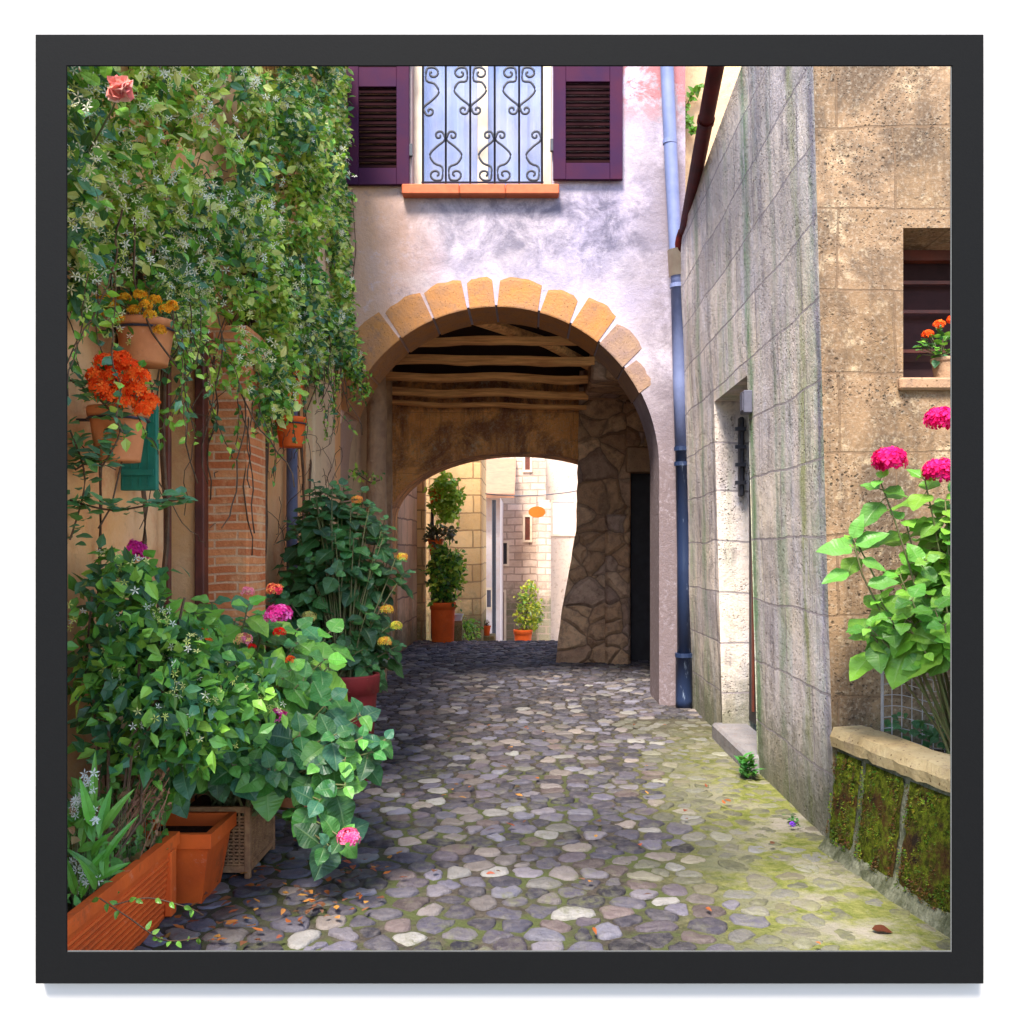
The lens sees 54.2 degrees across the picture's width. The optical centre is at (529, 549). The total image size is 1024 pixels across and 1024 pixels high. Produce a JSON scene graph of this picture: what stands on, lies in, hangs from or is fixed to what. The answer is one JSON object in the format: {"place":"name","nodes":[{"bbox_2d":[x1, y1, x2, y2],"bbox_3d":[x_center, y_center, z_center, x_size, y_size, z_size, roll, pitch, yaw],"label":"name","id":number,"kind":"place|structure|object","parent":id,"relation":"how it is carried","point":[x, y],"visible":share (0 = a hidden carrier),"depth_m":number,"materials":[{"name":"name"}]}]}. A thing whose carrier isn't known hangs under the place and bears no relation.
{"place":"outdoors","nodes":[
{"label":"outdoors","id":0,"kind":"place"},
{"bbox_2d":[139,641,949,949],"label":"ground","id":1,"kind":"structure","parent":0,"point":[863,921],"depth_m":5.03,"materials":[{"name":"green plant"}]},
{"bbox_2d":[67,66,339,818],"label":"ochre house","id":2,"kind":"structure","parent":1,"relation":"on","point":[224,562],"depth_m":5.93,"materials":[{"name":"paint"}]},
{"bbox_2d":[76,404,150,462],"bbox_3d":[-1.771,-0.495,4.299,0.264,0.230,0.260,0,0,-44],"label":"wall pot","id":3,"kind":"object","parent":2,"relation":"attached to","point":[133,454],"depth_m":4.22,"materials":[{"name":"ceramic"}]},
{"bbox_2d":[77,350,160,416],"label":"geranium","id":4,"kind":"object","parent":3,"relation":"in","point":[126,367],"visible":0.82,"depth_m":4.05,"materials":[{"name":"orange plant"}]},
{"bbox_2d":[67,370,197,545],"bbox_3d":[-1.701,-0.376,4.156,0.597,0.718,0.293,0,0,0],"label":"climber spray","id":5,"kind":"object","parent":2,"relation":"attached to","point":[91,458],"visible":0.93,"depth_m":4.18,"materials":[{"name":"green plant"}]},
{"bbox_2d":[101,314,175,368],"bbox_3d":[-1.755,-0.940,4.546,0.292,0.200,0.279,0,0,-42],"label":"wall pot","id":6,"kind":"object","parent":2,"relation":"attached to","point":[146,346],"depth_m":4.45,"materials":[{"name":"ceramic"}]},
{"bbox_2d":[90,277,190,333],"bbox_3d":[-1.745,-1.098,4.510,0.437,0.294,0.427,0,0,0],"label":"marigold","id":7,"kind":"object","parent":6,"relation":"in","point":[135,305],"visible":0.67,"depth_m":4.39,"materials":[{"name":"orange plant"}]},
{"bbox_2d":[163,325,207,799],"bbox_3d":[-1.982,0.150,5.640,0.130,2.960,0.641,0,0,1],"label":"door","id":8,"kind":"structure","parent":2,"relation":"in","point":[201,405],"depth_m":5.87,"materials":[{"name":"brown paint"}]},
{"bbox_2d":[67,66,363,815],"bbox_3d":[-1.634,-1.835,6.896,0.772,6.878,6.890,0,0,0],"label":"climbing jasmine","id":9,"kind":"object","parent":2,"relation":"attached to","point":[303,120],"visible":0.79,"depth_m":5.33,"materials":[{"name":"green plant"}]},
{"bbox_2d":[67,66,133,154],"bbox_3d":[-1.706,-1.341,3.821,0.524,1.084,0.135,0,0,31],"label":"climbing rose","id":10,"kind":"object","parent":9,"relation":"attached to","point":[119,89],"visible":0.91,"depth_m":3.78,"materials":[{"name":"pink plant"}]},
{"bbox_2d":[273,370,305,403],"bbox_3d":[-1.800,-1.185,7.350,0.299,0.250,0.299,0,0,0],"label":"wall pot","id":11,"kind":"object","parent":2,"relation":"attached to","point":[296,377],"depth_m":7.30,"materials":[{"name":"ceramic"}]},
{"bbox_2d":[273,415,306,447],"bbox_3d":[-1.779,-0.870,7.393,0.262,0.220,0.238,0,0,-39],"label":"wall pot","id":12,"kind":"object","parent":2,"relation":"attached to","point":[300,422],"depth_m":7.33,"materials":[{"name":"ceramic"}]},
{"bbox_2d":[397,480,425,652],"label":"side wall","id":13,"kind":"structure","parent":1,"relation":"on","point":[411,532],"depth_m":17.34,"materials":[{"name":"beige stone"}]},
{"bbox_2d":[426,460,485,640],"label":"ochre block wall","id":14,"kind":"structure","parent":1,"relation":"on","point":[470,537],"depth_m":19.30,"materials":[{"name":"stone"}]},
{"bbox_2d":[485,490,576,495],"bbox_3d":[0.050,-1.365,21.049,4.506,0.472,0.022,0,0,0],"label":"overhead cable","id":15,"kind":"object","parent":14,"relation":"attached to","point":[531,495],"visible":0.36,"depth_m":21.04,"materials":[{"name":"grey metal"}]},
{"bbox_2d":[529,506,544,517],"bbox_3d":[0.147,-0.898,21.019,0.360,0.440,0.062,0,0,0],"label":"hanging sign","id":16,"kind":"object","parent":15,"relation":"hanging from","point":[536,511],"visible":1,"depth_m":20.99,"materials":[{"name":"orange ceramic"}]},
{"bbox_2d":[454,613,462,640],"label":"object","id":17,"kind":"object","parent":1,"relation":"on","point":[458,629],"visible":0.74,"depth_m":17.62,"materials":[{"name":"paint"}]},
{"bbox_2d":[460,609,483,640],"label":"shrub","id":18,"kind":"object","parent":1,"relation":"on","point":[469,629],"visible":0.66,"depth_m":18.51,"materials":[{"name":"green plant"}]},
{"bbox_2d":[484,633,495,640],"bbox_3d":[-0.828,2.126,20.650,0.215,0.748,0.700,0,0,0],"label":"stone ledge","id":19,"kind":"object","parent":1,"relation":"on","point":[491,637],"visible":0.32,"depth_m":20.30,"materials":[{"name":"beige stone"}]},
{"bbox_2d":[484,625,490,635],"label":"pot","id":20,"kind":"object","parent":19,"relation":"on","point":[487,630],"visible":0.7,"depth_m":20.43,"materials":[{"name":"ceramic"}]},
{"bbox_2d":[486,458,515,640],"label":"house","id":21,"kind":"structure","parent":1,"relation":"on","point":[500,475],"depth_m":24.00,"materials":[{"name":"white paint"}]},
{"bbox_2d":[486,588,491,609],"bbox_3d":[-0.984,1.164,23.974,0.216,0.528,0.048,0,0,0],"label":"window","id":22,"kind":"structure","parent":21,"relation":"in","point":[488,590],"depth_m":23.98,"materials":[{"name":"beige paint"}]},
{"bbox_2d":[492,500,495,633],"bbox_3d":[-0.850,1.062,23.600,0.096,4.484,0.096,0,0,0],"label":"drainpipe","id":23,"kind":"object","parent":21,"relation":"attached to","point":[493,566],"visible":0.65,"depth_m":23.57,"materials":[{"name":"metal"}]},
{"bbox_2d":[340,66,684,705],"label":"arch house","id":24,"kind":"structure","parent":1,"relation":"on","point":[512,294],"depth_m":10.30,"materials":[{"name":"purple paint"}]},
{"bbox_2d":[339,114,384,491],"bbox_3d":[-1.843,-2.745,9.969,0.800,4.341,0.602,0,0,0],"label":"climber spray","id":25,"kind":"object","parent":24,"relation":"attached to","point":[350,387],"visible":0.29,"depth_m":9.92,"materials":[{"name":"green plant"}]},
{"bbox_2d":[414,66,551,185],"bbox_3d":[-0.494,-4.639,10.576,1.442,1.821,0.233,0,0,0],"label":"window","id":26,"kind":"structure","parent":24,"relation":"in","point":[480,123],"depth_m":10.65,"materials":[{"name":"beige paint"}]},
{"bbox_2d":[631,474,649,660],"bbox_3d":[1.840,0.255,14.450,0.920,2.750,0.060,0,0,0],"label":"passage door","id":27,"kind":"structure","parent":24,"relation":"in","point":[640,483],"depth_m":14.42,"materials":[{"name":"black wood"}]},
{"bbox_2d":[660,66,691,707],"bbox_3d":[1.516,-1.893,10.140,0.430,6.969,0.183,0,0,0],"label":"drainpipe","id":28,"kind":"object","parent":24,"relation":"attached to","point":[683,654],"visible":0.8,"depth_m":10.08,"materials":[{"name":"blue metal"}]},
{"bbox_2d":[685,83,703,135],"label":"creeper","id":29,"kind":"object","parent":24,"relation":"attached to","point":[696,90],"visible":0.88,"depth_m":11.09,"materials":[{"name":"green plant"}]},
{"bbox_2d":[513,629,532,640],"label":"pot","id":30,"kind":"object","parent":1,"relation":"on","point":[524,635],"visible":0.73,"depth_m":20.84,"materials":[{"name":"ceramic"}]},
{"bbox_2d":[512,579,545,633],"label":"yellow shrub","id":31,"kind":"object","parent":30,"relation":"in","point":[533,619],"visible":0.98,"depth_m":20.95,"materials":[{"name":"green plant"}]},
{"bbox_2d":[501,457,545,640],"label":"house","id":32,"kind":"structure","parent":1,"relation":"on","point":[519,545],"depth_m":27.00,"materials":[{"name":"beige brick"}]},
{"bbox_2d":[503,590,505,640],"bbox_3d":[-0.770,1.782,26.974,0.255,1.416,0.048,0,0,0],"label":"window","id":33,"kind":"structure","parent":32,"relation":"in","point":[504,591],"depth_m":26.95,"materials":[{"name":"beige paint"}]},
{"bbox_2d":[503,541,508,565],"bbox_3d":[-0.729,0.095,26.974,0.336,0.687,0.048,0,0,0],"label":"window","id":34,"kind":"structure","parent":32,"relation":"in","point":[505,543],"depth_m":26.98,"materials":[{"name":"beige paint"}]},
{"bbox_2d":[523,515,531,541],"bbox_3d":[-0.067,-0.581,26.974,0.255,0.741,0.048,0,0,0],"label":"window","id":35,"kind":"structure","parent":32,"relation":"in","point":[527,519],"depth_m":26.95,"materials":[{"name":"beige paint"}]},
{"bbox_2d":[523,457,531,471],"bbox_3d":[-0.067,-2.362,26.974,0.255,0.525,0.048,0,0,0],"label":"window","id":36,"kind":"structure","parent":32,"relation":"in","point":[527,461],"depth_m":26.95,"materials":[{"name":"beige paint"}]},
{"bbox_2d":[134,640,949,949],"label":"cobbled lane","id":37,"kind":"structure","parent":1,"relation":"on","point":[448,658],"depth_m":5.64,"materials":[{"name":"grey stone"}]},
{"bbox_2d":[67,831,179,951],"bbox_3d":[-1.736,1.420,3.865,0.389,0.360,1.090,0,0,0],"label":"long planter","id":38,"kind":"object","parent":37,"relation":"on","point":[150,872],"visible":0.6,"depth_m":3.90,"materials":[{"name":"ceramic"}]},
{"bbox_2d":[67,749,139,897],"bbox_3d":[-1.555,0.976,3.591,0.227,0.520,0.235,0,0,41],"label":"trough lily","id":39,"kind":"object","parent":38,"relation":"in","point":[86,803],"visible":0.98,"depth_m":3.55,"materials":[{"name":"green plant"}]},
{"bbox_2d":[67,769,171,910],"bbox_3d":[-1.720,1.105,3.945,0.366,0.457,0.971,0,0,0],"label":"trough filler","id":40,"kind":"object","parent":38,"relation":"in","point":[131,853],"visible":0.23,"depth_m":3.98,"materials":[{"name":"green plant"}]},
{"bbox_2d":[111,760,171,854],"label":"dried plant","id":41,"kind":"object","parent":38,"relation":"in","point":[135,800],"visible":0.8,"depth_m":4.08,"materials":[{"name":"brown plant"}]},
{"bbox_2d":[92,897,202,947],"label":"trailing sprig","id":42,"kind":"object","parent":38,"relation":"hanging from","point":[148,925],"visible":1,"depth_m":3.58,"materials":[{"name":"green plant"}]},
{"bbox_2d":[67,533,288,866],"bbox_3d":[-1.521,0.617,4.231,0.905,1.373,0.846,0,0,0],"label":"jasmine bush","id":43,"kind":"object","parent":38,"relation":"in","point":[170,689],"visible":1,"depth_m":4.05,"materials":[{"name":"green plant"}]},
{"bbox_2d":[143,812,235,903],"bbox_3d":[-1.620,1.435,4.660,0.390,0.330,0.390,0,0,0],"label":"square pot","id":44,"kind":"object","parent":37,"relation":"on","point":[201,850],"visible":0.53,"depth_m":4.53,"materials":[{"name":"ceramic"}]},
{"bbox_2d":[189,793,274,878],"bbox_3d":[-1.565,1.425,5.100,0.410,0.350,0.480,0,0,0],"label":"wicker planter","id":45,"kind":"object","parent":37,"relation":"on","point":[251,842],"visible":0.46,"depth_m":4.87,"materials":[{"name":"wicker"}]},
{"bbox_2d":[101,539,354,825],"bbox_3d":[-1.452,0.625,5.005,1.149,1.363,1.471,0,0,0],"label":"hydrangea","id":46,"kind":"object","parent":45,"relation":"in","point":[311,653],"visible":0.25,"depth_m":4.88,"materials":[{"name":"green plant"}]},
{"bbox_2d":[192,681,393,880],"bbox_3d":[-1.096,1.045,4.664,0.934,0.852,0.608,0,0,14],"label":"hydrangea","id":47,"kind":"object","parent":46,"relation":"attached to","point":[333,748],"visible":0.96,"depth_m":4.53,"materials":[{"name":"green plant"}]},
{"bbox_2d":[278,686,306,807],"bbox_3d":[-1.460,1.230,6.350,0.474,0.740,0.474,0,0,0],"label":"flower pot","id":48,"kind":"object","parent":37,"relation":"on","point":[286,802],"visible":0.02,"depth_m":6.19,"materials":[{"name":"ceramic"}]},
{"bbox_2d":[202,627,303,806],"bbox_3d":[-1.428,0.947,5.079,0.652,1.209,1.232,0,0,0],"label":"geranium","id":49,"kind":"object","parent":48,"relation":"in","point":[290,657],"visible":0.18,"depth_m":4.68,"materials":[{"name":"red plant"}]},
{"bbox_2d":[340,671,379,783],"bbox_3d":[-1.270,1.230,6.950,0.453,0.740,0.453,0,0,0],"label":"flower pot","id":50,"kind":"object","parent":37,"relation":"on","point":[364,690],"visible":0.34,"depth_m":6.79,"materials":[{"name":"red ceramic"}]},
{"bbox_2d":[265,478,415,692],"bbox_3d":[-1.393,0.350,7.390,1.124,1.794,1.133,0,0,0],"label":"hydrangea","id":51,"kind":"object","parent":50,"relation":"in","point":[332,576],"visible":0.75,"depth_m":7.18,"materials":[{"name":"green plant"}]},
{"bbox_2d":[431,510,433,638],"bbox_3d":[-1.679,0.250,17.829,0.057,2.700,0.304,0,0,-35],"label":"pot stand","id":52,"kind":"object","parent":37,"relation":"on","point":[432,518],"visible":0.12,"depth_m":17.90,"materials":[{"name":"metal"}]},
{"bbox_2d":[428,489,442,504],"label":"wall pot","id":53,"kind":"object","parent":52,"relation":"attached to","point":[431,501],"depth_m":17.69,"materials":[{"name":"ceramic"}]},
{"bbox_2d":[422,471,466,526],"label":"fern","id":54,"kind":"object","parent":53,"relation":"in","point":[447,508],"visible":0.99,"depth_m":17.50,"materials":[{"name":"green plant"}]},
{"bbox_2d":[428,539,443,553],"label":"wall pot","id":55,"kind":"object","parent":52,"relation":"attached to","point":[436,541],"depth_m":17.69,"materials":[{"name":"ceramic"}]},
{"bbox_2d":[421,522,459,547],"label":"succulent","id":56,"kind":"object","parent":55,"relation":"in","point":[435,532],"visible":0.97,"depth_m":17.66,"materials":[{"name":"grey plant"}]},
{"bbox_2d":[430,601,455,642],"bbox_3d":[-1.520,1.260,17.450,0.464,0.700,0.463,0,0,0],"label":"pot","id":57,"kind":"object","parent":37,"relation":"on","point":[442,620],"visible":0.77,"depth_m":17.27,"materials":[{"name":"ceramic"}]},
{"bbox_2d":[418,541,467,607],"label":"potted shrub","id":58,"kind":"object","parent":57,"relation":"in","point":[445,567],"visible":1,"depth_m":17.31,"materials":[{"name":"green plant"}]},
{"bbox_2d":[160,724,820,945],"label":"leaf litter","id":59,"kind":"object","parent":37,"relation":"on","point":[229,922],"visible":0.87,"depth_m":4.52,"materials":[{"name":"brown plant"}]},
{"bbox_2d":[735,751,761,777],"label":"weed","id":60,"kind":"object","parent":37,"relation":"on","point":[745,771],"visible":1,"depth_m":6.98,"materials":[{"name":"green plant"}]},
{"bbox_2d":[782,814,800,826],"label":"weed","id":61,"kind":"object","parent":37,"relation":"on","point":[792,823],"visible":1,"depth_m":5.82,"materials":[{"name":"green plant"}]},
{"bbox_2d":[536,500,550,640],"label":"stone buttress","id":62,"kind":"structure","parent":1,"relation":"on","point":[543,557],"depth_m":26.00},
{"bbox_2d":[546,459,577,640],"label":"house","id":63,"kind":"structure","parent":1,"relation":"on","point":[561,476],"depth_m":30.00,"materials":[{"name":"beige paint"}]},
{"bbox_2d":[551,500,575,535],"bbox_3d":[1.005,-0.960,29.974,0.750,1.080,0.048,0,0,0],"label":"window","id":64,"kind":"structure","parent":63,"relation":"in","point":[563,512],"depth_m":29.98,"materials":[{"name":"beige paint"}]},
{"bbox_2d":[685,66,740,192],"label":"cream house","id":65,"kind":"structure","parent":1,"relation":"on","point":[695,75],"depth_m":11.20,"materials":[{"name":"paint"}]},
{"bbox_2d":[681,66,951,836],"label":"stone house","id":66,"kind":"structure","parent":1,"relation":"on","point":[815,272],"depth_m":5.87,"materials":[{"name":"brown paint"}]},
{"bbox_2d":[675,66,724,251],"bbox_3d":[1.400,-3.335,7.993,0.174,0.727,4.411,0,0,4],"label":"gutter","id":67,"kind":"object","parent":66,"relation":"attached to","point":[709,100],"visible":0.63,"depth_m":8.09,"materials":[{"name":"brown metal"}]},
{"bbox_2d":[735,417,755,724],"bbox_3d":[1.805,0.091,7.850,0.170,2.698,1.280,0,0,0],"label":"door","id":68,"kind":"structure","parent":66,"relation":"in","point":[752,691],"depth_m":8.40,"materials":[{"name":"brown paint"}]},
{"bbox_2d":[740,390,751,414],"bbox_3d":[1.538,-1.050,7.125,0.068,0.160,0.130,0,0,0],"label":"meter box","id":69,"kind":"object","parent":66,"relation":"attached to","point":[745,402],"visible":1,"depth_m":7.06,"materials":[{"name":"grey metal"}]},
{"bbox_2d":[903,250,949,376],"bbox_3d":[2.482,-1.335,5.870,0.935,0.808,0.140,0,0,0],"label":"window","id":70,"kind":"structure","parent":66,"relation":"in","point":[926,273],"depth_m":5.90,"materials":[{"name":"brown paint"}]},
{"bbox_2d":[930,356,949,376],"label":"flower pot","id":71,"kind":"object","parent":66,"relation":"on","point":[942,369],"depth_m":5.54,"materials":[{"name":"ceramic"}]},
{"bbox_2d":[913,315,949,367],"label":"geranium","id":72,"kind":"object","parent":71,"relation":"in","point":[940,335],"visible":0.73,"depth_m":5.54,"materials":[{"name":"green plant"}]},
{"bbox_2d":[872,925,892,932],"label":"fallen leaf","id":73,"kind":"object","parent":1,"relation":"on","point":[878,928],"visible":1,"depth_m":4.20,"materials":[{"name":"brown plant"}]},
{"bbox_2d":[818,725,949,937],"bbox_3d":[2.565,1.285,4.348,2.070,0.690,2.097,0,0,0],"label":"raised bed","id":74,"kind":"object","parent":1,"relation":"on","point":[888,835],"visible":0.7,"depth_m":4.72,"materials":[{"name":"green plant"}]},
{"bbox_2d":[816,406,949,753],"bbox_3d":[1.949,0.185,4.857,1.067,1.740,0.711,0,0,-28],"label":"hydrangea","id":75,"kind":"object","parent":74,"relation":"on","point":[900,649],"visible":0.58,"depth_m":4.81,"materials":[{"name":"green plant"}]},
{"bbox_2d":[881,669,949,752],"bbox_3d":[2.155,0.800,4.930,0.064,0.520,0.929,0,0,-37],"label":"wire fence","id":76,"kind":"object","parent":74,"relation":"on","point":[882,703],"visible":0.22,"depth_m":5.21,"materials":[{"name":"grey metal"}]},
{"bbox_2d":[884,712,947,750],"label":"ivy","id":77,"kind":"object","parent":74,"relation":"on","point":[932,733],"visible":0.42,"depth_m":5.13,"materials":[{"name":"green plant"}]},
{"label":"pavement","id":78,"kind":"structure","parent":0,"visible":0},
{"bbox_2d":[0,0,1023,1023],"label":"white wall","id":79,"kind":"structure","parent":78,"relation":"on","point":[996,996],"depth_m":3.20,"materials":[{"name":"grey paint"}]},
{"bbox_2d":[35,34,983,983],"bbox_3d":[-0.065,-0.129,3.191,2.991,2.994,0.078,0,0,0],"label":"picture frame","id":80,"kind":"object","parent":79,"relation":"attached to","point":[961,960],"visible":1,"depth_m":3.15,"materials":[{"name":"black paint"}]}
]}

